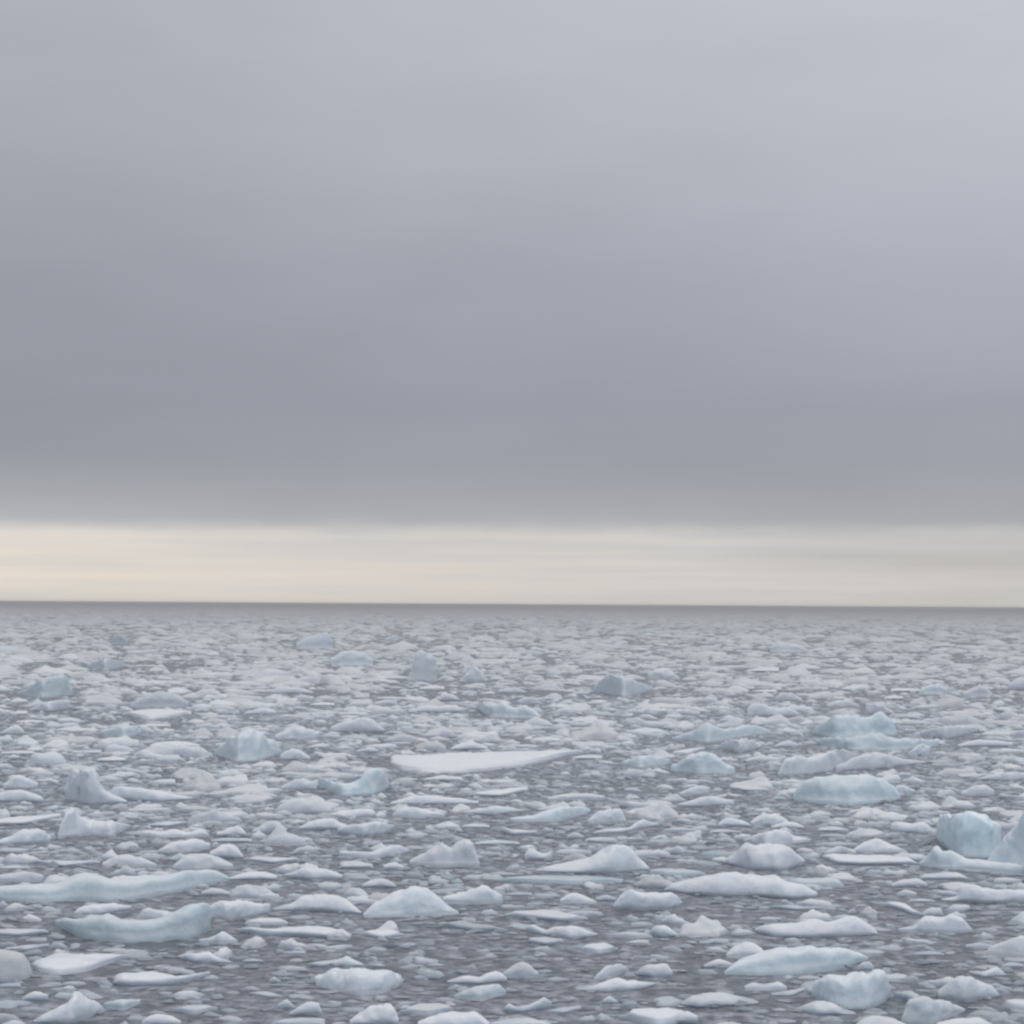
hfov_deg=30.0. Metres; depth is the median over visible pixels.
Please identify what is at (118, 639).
ice chunk
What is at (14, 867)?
ice floe
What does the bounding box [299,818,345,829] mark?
ice chunk
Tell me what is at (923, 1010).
ice chunk
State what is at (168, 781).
ice floe
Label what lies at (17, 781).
ice chunk
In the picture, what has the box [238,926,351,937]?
ice floe
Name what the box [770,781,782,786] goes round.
ice floe
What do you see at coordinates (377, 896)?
ice chunk
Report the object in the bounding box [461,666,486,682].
ice chunk
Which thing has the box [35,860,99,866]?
ice floe
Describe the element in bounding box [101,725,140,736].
ice chunk
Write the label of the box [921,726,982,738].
ice chunk
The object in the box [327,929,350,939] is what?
ice chunk
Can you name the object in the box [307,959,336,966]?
ice floe
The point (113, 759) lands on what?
ice floe
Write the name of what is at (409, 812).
ice chunk
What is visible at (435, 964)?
ice floe
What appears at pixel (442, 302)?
sky
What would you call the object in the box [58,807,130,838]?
ice chunk
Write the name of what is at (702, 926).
ice chunk
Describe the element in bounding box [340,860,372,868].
ice floe
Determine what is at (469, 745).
ice chunk
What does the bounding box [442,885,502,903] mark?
ice chunk
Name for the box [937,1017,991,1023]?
ice chunk
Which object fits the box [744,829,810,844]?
ice chunk
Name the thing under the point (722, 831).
ice floe
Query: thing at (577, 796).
ice floe
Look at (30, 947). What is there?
ice floe
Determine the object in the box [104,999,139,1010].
ice chunk
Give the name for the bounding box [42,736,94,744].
ice chunk
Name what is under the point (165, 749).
ice chunk
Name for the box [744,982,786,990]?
ice chunk
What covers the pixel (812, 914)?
ice chunk
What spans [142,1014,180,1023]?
ice chunk
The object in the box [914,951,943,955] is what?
ice floe
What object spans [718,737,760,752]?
ice chunk
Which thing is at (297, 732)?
ice chunk
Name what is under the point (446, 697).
ice chunk
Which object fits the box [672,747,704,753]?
ice floe
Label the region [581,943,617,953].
ice chunk
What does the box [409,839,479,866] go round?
ice chunk
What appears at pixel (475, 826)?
ice floe
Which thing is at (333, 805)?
ice floe
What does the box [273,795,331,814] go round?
ice chunk
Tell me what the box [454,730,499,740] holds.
ice chunk
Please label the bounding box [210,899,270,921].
ice chunk
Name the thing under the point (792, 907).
ice floe
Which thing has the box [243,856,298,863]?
ice floe
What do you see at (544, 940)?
ice floe
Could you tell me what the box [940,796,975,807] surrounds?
ice chunk
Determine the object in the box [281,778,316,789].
ice chunk
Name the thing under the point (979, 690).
ice chunk
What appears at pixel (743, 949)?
ice chunk
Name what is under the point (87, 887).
ice floe
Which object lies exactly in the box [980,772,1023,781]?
ice floe
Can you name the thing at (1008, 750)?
ice floe
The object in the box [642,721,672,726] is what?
ice floe
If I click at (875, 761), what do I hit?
ice floe
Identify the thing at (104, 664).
ice chunk
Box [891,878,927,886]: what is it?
ice chunk
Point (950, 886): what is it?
ice chunk
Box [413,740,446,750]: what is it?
ice chunk
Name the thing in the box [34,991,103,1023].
ice chunk
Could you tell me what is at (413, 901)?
ice chunk
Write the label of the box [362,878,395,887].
ice chunk
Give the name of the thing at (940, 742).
ice chunk
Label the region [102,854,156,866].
ice chunk
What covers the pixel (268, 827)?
ice chunk
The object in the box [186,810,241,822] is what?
ice chunk
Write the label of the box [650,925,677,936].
ice chunk
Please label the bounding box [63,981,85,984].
ice floe
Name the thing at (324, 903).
ice chunk
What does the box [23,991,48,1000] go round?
ice chunk
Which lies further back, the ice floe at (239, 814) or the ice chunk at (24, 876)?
the ice floe at (239, 814)
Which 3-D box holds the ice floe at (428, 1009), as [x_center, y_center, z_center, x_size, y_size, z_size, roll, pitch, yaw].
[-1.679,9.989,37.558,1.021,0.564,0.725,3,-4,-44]
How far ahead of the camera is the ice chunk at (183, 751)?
98.55 m
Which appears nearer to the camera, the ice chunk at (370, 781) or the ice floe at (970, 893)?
the ice floe at (970, 893)
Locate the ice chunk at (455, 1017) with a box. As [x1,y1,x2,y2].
[418,1011,489,1023]
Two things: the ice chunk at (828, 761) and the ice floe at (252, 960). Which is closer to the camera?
the ice floe at (252, 960)
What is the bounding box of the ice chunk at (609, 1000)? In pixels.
[603,996,617,1003]
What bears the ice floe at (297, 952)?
on the sea water
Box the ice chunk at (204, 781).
[182,774,220,790]
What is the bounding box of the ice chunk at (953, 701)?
[930,696,964,706]
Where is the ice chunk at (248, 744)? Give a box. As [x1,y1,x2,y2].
[215,728,281,761]
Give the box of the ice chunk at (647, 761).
[623,755,669,767]
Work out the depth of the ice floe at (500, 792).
80.23 m
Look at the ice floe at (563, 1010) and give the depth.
37.54 m
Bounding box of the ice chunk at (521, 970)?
[502,962,538,977]
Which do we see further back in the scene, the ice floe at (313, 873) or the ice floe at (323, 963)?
the ice floe at (313, 873)
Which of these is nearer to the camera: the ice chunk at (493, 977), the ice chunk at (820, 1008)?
the ice chunk at (820, 1008)
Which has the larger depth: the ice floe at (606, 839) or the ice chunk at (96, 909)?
the ice floe at (606, 839)
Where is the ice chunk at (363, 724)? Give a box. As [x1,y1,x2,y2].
[331,717,384,731]
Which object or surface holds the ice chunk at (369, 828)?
on the sea water
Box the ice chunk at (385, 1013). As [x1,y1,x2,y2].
[349,1003,398,1023]
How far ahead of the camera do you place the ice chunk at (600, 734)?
113.71 m
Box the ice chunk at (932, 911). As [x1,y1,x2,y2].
[922,907,942,915]
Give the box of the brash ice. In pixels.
[0,605,1023,1023]
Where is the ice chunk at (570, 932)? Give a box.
[525,925,596,938]
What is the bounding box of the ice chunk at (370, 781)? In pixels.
[317,767,389,795]
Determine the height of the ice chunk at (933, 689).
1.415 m
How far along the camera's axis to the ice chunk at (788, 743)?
108.76 m
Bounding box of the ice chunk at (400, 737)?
[383,733,417,742]
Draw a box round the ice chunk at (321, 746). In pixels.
[307,744,329,748]
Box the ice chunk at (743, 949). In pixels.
[726,942,763,957]
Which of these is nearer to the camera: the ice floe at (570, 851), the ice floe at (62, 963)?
the ice floe at (62, 963)
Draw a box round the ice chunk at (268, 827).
[252,821,286,832]
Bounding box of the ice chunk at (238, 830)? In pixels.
[216,826,245,836]
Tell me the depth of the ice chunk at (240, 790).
80.31 m
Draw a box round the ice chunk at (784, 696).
[775,692,801,700]
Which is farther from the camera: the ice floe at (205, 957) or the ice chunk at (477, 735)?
the ice chunk at (477, 735)
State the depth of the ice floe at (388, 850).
60.55 m
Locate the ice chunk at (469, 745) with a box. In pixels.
[450,741,487,749]
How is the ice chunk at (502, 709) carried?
on the sea water
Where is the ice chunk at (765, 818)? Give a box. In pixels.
[750,813,788,824]
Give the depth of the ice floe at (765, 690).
178.70 m
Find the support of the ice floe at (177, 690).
on the sea water
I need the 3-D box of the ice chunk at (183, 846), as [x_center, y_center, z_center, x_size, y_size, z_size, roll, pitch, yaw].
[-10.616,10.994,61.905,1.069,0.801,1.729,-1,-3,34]
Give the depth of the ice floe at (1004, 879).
55.87 m
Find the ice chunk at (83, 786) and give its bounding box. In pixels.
[64,768,126,804]
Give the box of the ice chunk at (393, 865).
[383,862,404,868]
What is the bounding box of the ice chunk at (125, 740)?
[95,735,139,748]
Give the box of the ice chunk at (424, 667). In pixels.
[408,650,437,680]
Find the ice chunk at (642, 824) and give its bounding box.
[593,819,657,833]
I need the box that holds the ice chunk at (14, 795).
[0,790,42,801]
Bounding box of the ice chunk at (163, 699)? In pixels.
[130,691,188,707]
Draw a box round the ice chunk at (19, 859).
[2,853,38,864]
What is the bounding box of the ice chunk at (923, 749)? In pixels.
[909,743,930,755]
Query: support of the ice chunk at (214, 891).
on the sea water
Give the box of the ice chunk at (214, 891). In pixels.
[201,888,230,895]
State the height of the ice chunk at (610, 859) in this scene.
1.254 m
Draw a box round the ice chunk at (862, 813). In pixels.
[850,807,873,819]
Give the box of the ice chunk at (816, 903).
[795,899,835,908]
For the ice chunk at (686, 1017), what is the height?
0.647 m
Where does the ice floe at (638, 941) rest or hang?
on the sea water
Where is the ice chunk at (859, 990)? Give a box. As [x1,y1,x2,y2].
[811,969,890,1008]
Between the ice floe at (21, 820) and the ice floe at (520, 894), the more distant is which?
the ice floe at (21, 820)
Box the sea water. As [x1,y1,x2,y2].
[0,602,1023,1023]
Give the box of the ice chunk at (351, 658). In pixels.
[330,650,372,665]
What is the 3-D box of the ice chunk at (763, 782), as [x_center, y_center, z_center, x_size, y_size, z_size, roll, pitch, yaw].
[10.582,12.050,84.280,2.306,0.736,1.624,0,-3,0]
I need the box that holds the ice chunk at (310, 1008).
[289,1001,321,1014]
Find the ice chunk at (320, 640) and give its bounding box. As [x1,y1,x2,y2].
[296,632,332,648]
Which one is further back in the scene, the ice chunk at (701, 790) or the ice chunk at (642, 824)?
the ice chunk at (701, 790)
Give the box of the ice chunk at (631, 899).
[613,889,681,910]
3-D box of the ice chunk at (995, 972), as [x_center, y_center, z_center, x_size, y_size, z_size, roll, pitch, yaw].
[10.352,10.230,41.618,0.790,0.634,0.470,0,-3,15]
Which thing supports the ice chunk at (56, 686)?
on the sea water
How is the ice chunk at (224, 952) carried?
on the sea water
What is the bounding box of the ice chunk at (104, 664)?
[87,658,123,669]
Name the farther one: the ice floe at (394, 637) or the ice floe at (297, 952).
the ice floe at (394, 637)
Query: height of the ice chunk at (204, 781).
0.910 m
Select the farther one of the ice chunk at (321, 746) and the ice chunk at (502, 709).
the ice chunk at (502, 709)
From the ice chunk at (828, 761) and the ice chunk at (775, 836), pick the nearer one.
the ice chunk at (775, 836)
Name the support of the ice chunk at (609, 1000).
on the sea water
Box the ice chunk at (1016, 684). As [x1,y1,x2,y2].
[1009,677,1023,689]
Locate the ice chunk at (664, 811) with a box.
[634,803,677,818]
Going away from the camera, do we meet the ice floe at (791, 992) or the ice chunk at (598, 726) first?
the ice floe at (791, 992)
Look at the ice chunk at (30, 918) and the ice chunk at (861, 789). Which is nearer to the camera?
the ice chunk at (30, 918)
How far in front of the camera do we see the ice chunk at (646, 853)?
60.96 m
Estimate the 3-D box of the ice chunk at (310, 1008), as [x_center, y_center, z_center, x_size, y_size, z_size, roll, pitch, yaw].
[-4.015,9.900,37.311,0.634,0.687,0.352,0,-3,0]
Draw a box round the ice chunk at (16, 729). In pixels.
[0,725,24,733]
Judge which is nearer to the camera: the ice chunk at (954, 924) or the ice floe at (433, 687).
the ice chunk at (954, 924)
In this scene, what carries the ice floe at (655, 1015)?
on the sea water
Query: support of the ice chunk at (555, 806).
on the sea water
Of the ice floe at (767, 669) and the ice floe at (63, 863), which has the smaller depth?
the ice floe at (63, 863)
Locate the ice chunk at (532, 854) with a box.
[525,849,552,859]
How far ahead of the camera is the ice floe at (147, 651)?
298.21 m
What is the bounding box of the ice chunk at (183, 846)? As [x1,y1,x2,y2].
[158,839,209,852]
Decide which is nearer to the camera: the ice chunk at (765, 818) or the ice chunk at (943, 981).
the ice chunk at (943, 981)
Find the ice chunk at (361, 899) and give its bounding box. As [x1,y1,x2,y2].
[346,895,378,902]
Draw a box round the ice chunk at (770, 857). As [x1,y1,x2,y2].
[723,843,804,870]
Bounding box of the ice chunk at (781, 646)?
[770,642,807,651]
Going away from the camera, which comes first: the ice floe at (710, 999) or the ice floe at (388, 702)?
the ice floe at (710, 999)
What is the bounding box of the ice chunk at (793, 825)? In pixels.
[771,821,804,828]
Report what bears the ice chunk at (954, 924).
on the sea water
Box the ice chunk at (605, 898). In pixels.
[596,895,616,900]
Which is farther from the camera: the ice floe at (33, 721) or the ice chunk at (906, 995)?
the ice floe at (33, 721)
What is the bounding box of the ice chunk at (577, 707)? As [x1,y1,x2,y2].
[555,703,591,712]
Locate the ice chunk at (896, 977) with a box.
[886,973,910,981]
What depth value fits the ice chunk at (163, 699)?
145.94 m
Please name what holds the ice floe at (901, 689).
on the sea water
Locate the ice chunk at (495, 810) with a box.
[464,806,521,814]
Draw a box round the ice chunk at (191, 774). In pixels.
[172,768,211,779]
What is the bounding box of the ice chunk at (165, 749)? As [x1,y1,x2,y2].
[133,743,177,755]
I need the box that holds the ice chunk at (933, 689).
[919,684,948,694]
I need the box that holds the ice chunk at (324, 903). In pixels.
[273,894,360,913]
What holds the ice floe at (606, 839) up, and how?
on the sea water
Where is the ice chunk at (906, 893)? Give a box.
[896,890,916,895]
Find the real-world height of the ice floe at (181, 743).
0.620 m
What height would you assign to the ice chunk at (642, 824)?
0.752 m
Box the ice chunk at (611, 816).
[588,808,625,823]
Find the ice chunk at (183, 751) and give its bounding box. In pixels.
[174,745,212,757]
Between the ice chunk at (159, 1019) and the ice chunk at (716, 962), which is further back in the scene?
the ice chunk at (716, 962)
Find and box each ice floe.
[0,750,34,754]
[0,813,61,824]
[0,848,27,851]
[0,865,29,868]
[0,869,229,902]
[0,928,48,935]
[0,982,20,987]
[3,944,48,950]
[16,720,45,722]
[26,937,46,940]
[30,700,71,711]
[31,953,130,974]
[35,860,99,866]
[55,902,210,942]
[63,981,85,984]
[72,750,101,753]
[96,756,125,761]
[108,786,193,801]
[111,875,156,879]
[113,971,209,985]
[123,709,191,719]
[126,829,208,837]
[130,649,159,653]
[137,723,170,726]
[148,779,175,783]
[148,821,185,826]
[149,741,200,746]
[167,687,191,693]
[172,1005,216,1013]
[178,952,230,962]
[211,838,251,841]
[224,811,247,817]
[228,794,272,802]
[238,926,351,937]
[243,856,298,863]
[243,958,262,962]
[245,918,287,924]
[250,991,281,997]
[269,687,313,693]
[271,1018,324,1023]
[282,950,305,953]
[284,868,342,879]
[290,958,302,961]
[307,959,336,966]
[310,702,334,705]
[315,968,402,994]
[326,801,340,807]
[339,845,408,857]
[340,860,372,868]
[357,747,377,752]
[359,929,403,937]
[374,700,396,703]
[385,635,401,639]
[390,750,582,773]
[390,795,478,804]
[399,1003,453,1015]
[408,705,464,712]
[419,686,444,688]
[423,776,463,780]
[428,963,445,966]
[439,920,506,931]
[461,690,476,695]
[461,824,489,827]
[468,787,528,796]
[475,840,519,844]
[490,1017,550,1023]
[498,687,525,692]
[499,875,622,883]
[500,827,537,834]
[503,892,531,895]
[503,909,587,921]
[510,806,589,821]
[529,937,563,944]
[547,793,605,799]
[548,977,568,980]
[548,1006,580,1013]
[556,849,590,853]
[568,691,589,694]
[572,755,602,758]
[576,977,655,992]
[585,837,617,841]
[607,932,652,938]
[618,1008,684,1023]
[619,801,653,807]
[626,939,648,943]
[631,922,652,925]
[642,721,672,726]
[650,868,704,875]
[664,872,817,898]
[672,723,770,742]
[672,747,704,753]
[679,796,733,806]
[681,992,758,1007]
[709,829,740,832]
[724,945,867,975]
[742,755,781,761]
[745,667,778,671]
[752,689,776,692]
[755,916,877,937]
[760,916,781,920]
[769,905,824,909]
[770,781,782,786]
[771,987,805,995]
[798,975,819,978]
[815,841,857,845]
[818,827,848,831]
[820,833,844,836]
[822,854,918,864]
[827,700,858,705]
[835,753,924,770]
[882,902,925,916]
[884,695,903,698]
[890,688,919,691]
[909,898,934,901]
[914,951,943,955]
[919,872,966,879]
[941,884,1023,902]
[957,739,1012,746]
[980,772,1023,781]
[989,748,1023,752]
[994,877,1021,881]
[1002,962,1023,967]
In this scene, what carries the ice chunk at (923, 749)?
on the sea water
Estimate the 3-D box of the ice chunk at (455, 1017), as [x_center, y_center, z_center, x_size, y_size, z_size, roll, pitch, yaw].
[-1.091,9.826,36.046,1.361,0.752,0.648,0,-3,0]
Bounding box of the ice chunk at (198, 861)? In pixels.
[172,853,232,868]
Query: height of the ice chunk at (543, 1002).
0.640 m
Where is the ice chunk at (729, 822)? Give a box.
[718,818,750,826]
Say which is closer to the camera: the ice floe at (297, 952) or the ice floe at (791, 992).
the ice floe at (791, 992)
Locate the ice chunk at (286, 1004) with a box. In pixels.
[277,999,294,1008]
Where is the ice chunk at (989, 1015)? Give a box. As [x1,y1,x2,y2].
[968,1010,1012,1019]
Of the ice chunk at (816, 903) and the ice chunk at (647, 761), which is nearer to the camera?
the ice chunk at (816, 903)
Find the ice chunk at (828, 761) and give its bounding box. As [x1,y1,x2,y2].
[778,748,854,776]
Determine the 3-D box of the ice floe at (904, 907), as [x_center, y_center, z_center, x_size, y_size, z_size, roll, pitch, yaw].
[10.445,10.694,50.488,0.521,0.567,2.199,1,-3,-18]
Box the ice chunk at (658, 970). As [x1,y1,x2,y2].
[635,963,672,976]
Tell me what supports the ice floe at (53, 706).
on the sea water
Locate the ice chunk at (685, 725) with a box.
[672,721,694,729]
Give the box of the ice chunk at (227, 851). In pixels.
[210,844,243,857]
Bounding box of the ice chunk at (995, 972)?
[969,967,1005,976]
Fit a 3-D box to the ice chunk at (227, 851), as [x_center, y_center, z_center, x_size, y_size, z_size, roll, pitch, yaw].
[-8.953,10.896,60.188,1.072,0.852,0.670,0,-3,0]
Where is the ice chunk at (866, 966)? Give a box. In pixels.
[858,961,873,970]
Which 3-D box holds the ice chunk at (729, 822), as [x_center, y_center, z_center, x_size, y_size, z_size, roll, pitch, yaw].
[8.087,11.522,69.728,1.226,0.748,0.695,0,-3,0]
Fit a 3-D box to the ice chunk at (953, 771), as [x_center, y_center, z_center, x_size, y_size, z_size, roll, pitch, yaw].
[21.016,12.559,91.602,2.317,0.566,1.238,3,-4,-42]
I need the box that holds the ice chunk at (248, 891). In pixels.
[229,884,272,897]
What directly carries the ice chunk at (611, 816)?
on the sea water
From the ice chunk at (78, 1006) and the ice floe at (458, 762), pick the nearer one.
the ice chunk at (78, 1006)
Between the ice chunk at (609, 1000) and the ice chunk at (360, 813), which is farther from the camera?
the ice chunk at (360, 813)
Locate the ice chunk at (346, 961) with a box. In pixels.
[331,956,362,966]
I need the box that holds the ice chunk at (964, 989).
[938,976,998,1001]
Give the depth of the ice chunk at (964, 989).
38.98 m
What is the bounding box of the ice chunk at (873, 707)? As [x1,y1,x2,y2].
[866,702,894,713]
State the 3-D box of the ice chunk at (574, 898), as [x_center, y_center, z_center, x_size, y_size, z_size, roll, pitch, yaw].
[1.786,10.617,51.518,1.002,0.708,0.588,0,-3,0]
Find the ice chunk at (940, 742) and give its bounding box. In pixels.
[934,738,944,744]
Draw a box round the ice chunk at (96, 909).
[74,903,131,914]
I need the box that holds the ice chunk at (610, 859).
[536,845,649,873]
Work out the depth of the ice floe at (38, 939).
45.11 m
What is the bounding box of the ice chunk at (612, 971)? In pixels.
[594,964,628,979]
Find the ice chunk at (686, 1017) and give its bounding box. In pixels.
[676,1011,697,1022]
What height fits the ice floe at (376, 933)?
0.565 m
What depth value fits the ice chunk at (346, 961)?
42.22 m
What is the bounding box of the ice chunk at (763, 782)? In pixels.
[729,777,776,789]
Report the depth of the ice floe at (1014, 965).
42.57 m
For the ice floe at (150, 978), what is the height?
0.615 m
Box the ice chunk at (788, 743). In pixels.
[774,740,798,746]
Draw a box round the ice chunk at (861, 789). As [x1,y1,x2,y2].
[793,774,900,804]
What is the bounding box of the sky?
[0,0,1023,607]
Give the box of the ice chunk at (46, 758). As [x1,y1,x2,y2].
[29,751,67,765]
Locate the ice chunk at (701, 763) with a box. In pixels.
[671,751,734,774]
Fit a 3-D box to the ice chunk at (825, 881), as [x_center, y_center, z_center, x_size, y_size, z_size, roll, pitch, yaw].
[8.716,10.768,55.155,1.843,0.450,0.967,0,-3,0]
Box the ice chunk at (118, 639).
[110,633,127,644]
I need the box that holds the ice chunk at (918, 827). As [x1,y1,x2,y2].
[890,822,935,833]
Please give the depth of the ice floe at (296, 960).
42.72 m
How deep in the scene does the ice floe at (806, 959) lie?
41.80 m
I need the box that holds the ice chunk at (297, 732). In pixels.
[275,725,318,738]
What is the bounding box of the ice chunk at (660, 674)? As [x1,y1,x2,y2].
[648,669,679,680]
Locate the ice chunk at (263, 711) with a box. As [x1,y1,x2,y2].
[245,708,275,713]
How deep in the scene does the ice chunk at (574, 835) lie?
65.46 m
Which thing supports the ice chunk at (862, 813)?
on the sea water
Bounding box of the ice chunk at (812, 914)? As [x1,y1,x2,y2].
[794,909,832,920]
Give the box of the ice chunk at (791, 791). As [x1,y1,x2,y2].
[776,788,796,794]
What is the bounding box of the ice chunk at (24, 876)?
[0,871,43,881]
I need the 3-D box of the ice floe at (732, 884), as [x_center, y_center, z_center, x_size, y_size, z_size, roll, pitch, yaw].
[6.375,10.573,53.339,4.285,1.033,1.674,0,-3,12]
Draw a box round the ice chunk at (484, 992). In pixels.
[454,984,505,1001]
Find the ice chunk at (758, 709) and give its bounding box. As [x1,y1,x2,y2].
[747,703,798,716]
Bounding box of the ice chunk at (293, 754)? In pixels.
[281,749,309,759]
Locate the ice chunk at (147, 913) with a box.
[135,908,169,919]
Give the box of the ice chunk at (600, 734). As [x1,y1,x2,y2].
[565,729,625,739]
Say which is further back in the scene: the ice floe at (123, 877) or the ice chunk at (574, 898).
the ice floe at (123, 877)
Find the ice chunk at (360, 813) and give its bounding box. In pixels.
[329,809,375,816]
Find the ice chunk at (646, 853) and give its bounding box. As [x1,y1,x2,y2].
[634,849,669,857]
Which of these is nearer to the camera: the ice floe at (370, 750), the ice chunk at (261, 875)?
the ice chunk at (261, 875)
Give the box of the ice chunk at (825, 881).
[788,877,843,886]
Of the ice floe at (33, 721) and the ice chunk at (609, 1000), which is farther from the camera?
the ice floe at (33, 721)
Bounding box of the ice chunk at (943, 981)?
[925,976,953,985]
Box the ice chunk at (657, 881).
[633,874,672,888]
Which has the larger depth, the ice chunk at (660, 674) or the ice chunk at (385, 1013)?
the ice chunk at (660, 674)
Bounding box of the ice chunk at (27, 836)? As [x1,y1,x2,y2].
[0,829,50,844]
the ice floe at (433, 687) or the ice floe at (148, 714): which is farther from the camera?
the ice floe at (433, 687)
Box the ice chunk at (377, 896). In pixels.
[368,892,388,899]
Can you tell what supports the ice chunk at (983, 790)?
on the sea water
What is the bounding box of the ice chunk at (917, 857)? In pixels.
[891,852,925,861]
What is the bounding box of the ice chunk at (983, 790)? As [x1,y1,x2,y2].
[961,784,994,795]
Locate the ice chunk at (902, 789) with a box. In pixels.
[895,785,914,792]
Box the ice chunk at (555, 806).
[536,802,568,810]
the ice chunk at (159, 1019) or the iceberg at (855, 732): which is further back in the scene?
the iceberg at (855, 732)
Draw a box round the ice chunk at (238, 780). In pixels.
[217,774,248,787]
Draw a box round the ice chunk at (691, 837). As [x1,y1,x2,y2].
[669,832,702,842]
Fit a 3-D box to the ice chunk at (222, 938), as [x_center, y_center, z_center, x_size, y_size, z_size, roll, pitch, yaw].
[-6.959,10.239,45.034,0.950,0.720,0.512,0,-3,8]
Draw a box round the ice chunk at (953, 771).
[940,768,966,775]
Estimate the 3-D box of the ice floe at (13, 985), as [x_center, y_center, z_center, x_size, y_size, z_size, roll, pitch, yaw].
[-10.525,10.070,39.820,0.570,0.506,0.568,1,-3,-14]
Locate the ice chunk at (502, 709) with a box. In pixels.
[476,701,541,718]
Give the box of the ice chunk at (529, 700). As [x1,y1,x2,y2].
[518,697,539,703]
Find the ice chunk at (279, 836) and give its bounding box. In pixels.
[263,827,305,845]
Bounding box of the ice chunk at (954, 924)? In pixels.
[898,915,971,933]
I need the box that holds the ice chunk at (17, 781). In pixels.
[3,775,37,787]
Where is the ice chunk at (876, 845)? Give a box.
[853,838,906,851]
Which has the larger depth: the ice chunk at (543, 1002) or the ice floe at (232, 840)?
the ice floe at (232, 840)
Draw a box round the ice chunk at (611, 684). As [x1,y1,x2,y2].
[594,673,651,696]
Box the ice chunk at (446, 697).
[435,693,458,700]
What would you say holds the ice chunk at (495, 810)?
on the sea water
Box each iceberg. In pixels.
[813,711,945,750]
[919,811,1023,874]
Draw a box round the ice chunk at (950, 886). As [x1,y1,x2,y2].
[937,882,967,890]
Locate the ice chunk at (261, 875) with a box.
[230,871,277,879]
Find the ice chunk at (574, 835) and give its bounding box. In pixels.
[567,832,583,838]
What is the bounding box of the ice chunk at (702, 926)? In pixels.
[675,915,729,937]
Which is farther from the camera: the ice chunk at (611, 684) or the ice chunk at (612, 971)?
the ice chunk at (611, 684)
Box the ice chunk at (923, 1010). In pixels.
[902,996,964,1023]
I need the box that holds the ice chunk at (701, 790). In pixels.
[679,785,709,794]
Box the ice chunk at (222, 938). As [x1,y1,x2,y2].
[199,931,237,944]
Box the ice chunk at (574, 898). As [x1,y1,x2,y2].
[560,893,596,903]
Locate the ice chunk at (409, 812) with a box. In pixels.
[392,807,445,817]
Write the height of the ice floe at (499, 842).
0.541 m
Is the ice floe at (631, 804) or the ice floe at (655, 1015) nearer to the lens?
the ice floe at (655, 1015)
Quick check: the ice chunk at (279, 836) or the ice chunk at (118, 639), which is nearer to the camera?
the ice chunk at (279, 836)
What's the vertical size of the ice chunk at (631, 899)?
0.954 m
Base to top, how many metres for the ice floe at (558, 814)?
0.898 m
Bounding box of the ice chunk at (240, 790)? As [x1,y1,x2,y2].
[225,784,266,794]
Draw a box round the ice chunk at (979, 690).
[963,684,992,697]
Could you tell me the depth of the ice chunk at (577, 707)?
141.71 m
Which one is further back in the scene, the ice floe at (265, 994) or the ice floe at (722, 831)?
the ice floe at (722, 831)
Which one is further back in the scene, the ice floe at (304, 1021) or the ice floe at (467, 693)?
the ice floe at (467, 693)
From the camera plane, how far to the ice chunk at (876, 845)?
62.55 m
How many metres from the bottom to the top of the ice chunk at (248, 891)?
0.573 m
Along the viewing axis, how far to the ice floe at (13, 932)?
45.91 m
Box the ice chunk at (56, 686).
[17,674,72,697]
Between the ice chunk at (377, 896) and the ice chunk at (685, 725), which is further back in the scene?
the ice chunk at (685, 725)
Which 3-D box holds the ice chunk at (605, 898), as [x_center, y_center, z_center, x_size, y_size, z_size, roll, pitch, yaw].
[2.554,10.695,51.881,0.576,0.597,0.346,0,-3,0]
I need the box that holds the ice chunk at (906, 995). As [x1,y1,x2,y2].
[893,991,919,1000]
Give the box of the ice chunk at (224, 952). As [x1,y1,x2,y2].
[213,947,233,958]
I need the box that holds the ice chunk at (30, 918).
[23,914,41,921]
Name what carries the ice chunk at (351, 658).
on the sea water
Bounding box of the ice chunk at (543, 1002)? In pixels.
[504,997,551,1011]
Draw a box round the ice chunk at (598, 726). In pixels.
[582,722,614,731]
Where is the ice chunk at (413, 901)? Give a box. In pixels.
[363,886,458,917]
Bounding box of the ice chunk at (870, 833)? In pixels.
[845,828,884,837]
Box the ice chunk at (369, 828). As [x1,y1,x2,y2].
[338,821,394,836]
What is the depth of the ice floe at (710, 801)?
76.25 m
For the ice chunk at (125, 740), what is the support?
on the sea water
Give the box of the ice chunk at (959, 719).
[937,713,985,724]
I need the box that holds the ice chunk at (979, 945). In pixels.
[965,942,991,948]
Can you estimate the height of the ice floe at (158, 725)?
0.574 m
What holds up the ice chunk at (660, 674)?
on the sea water
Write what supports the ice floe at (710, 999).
on the sea water
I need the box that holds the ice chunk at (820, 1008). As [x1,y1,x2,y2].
[797,1001,855,1014]
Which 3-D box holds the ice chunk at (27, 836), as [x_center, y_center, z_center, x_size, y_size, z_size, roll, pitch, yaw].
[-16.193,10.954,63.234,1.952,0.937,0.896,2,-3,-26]
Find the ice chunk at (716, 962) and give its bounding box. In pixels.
[703,959,732,967]
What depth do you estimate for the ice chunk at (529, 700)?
153.82 m
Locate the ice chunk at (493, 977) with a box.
[447,971,506,983]
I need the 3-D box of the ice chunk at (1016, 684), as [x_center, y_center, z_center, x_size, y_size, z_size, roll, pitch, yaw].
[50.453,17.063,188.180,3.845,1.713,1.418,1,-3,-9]
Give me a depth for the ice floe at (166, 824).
68.47 m
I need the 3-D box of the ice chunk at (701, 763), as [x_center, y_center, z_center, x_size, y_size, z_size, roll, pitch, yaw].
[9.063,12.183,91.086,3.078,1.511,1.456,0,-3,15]

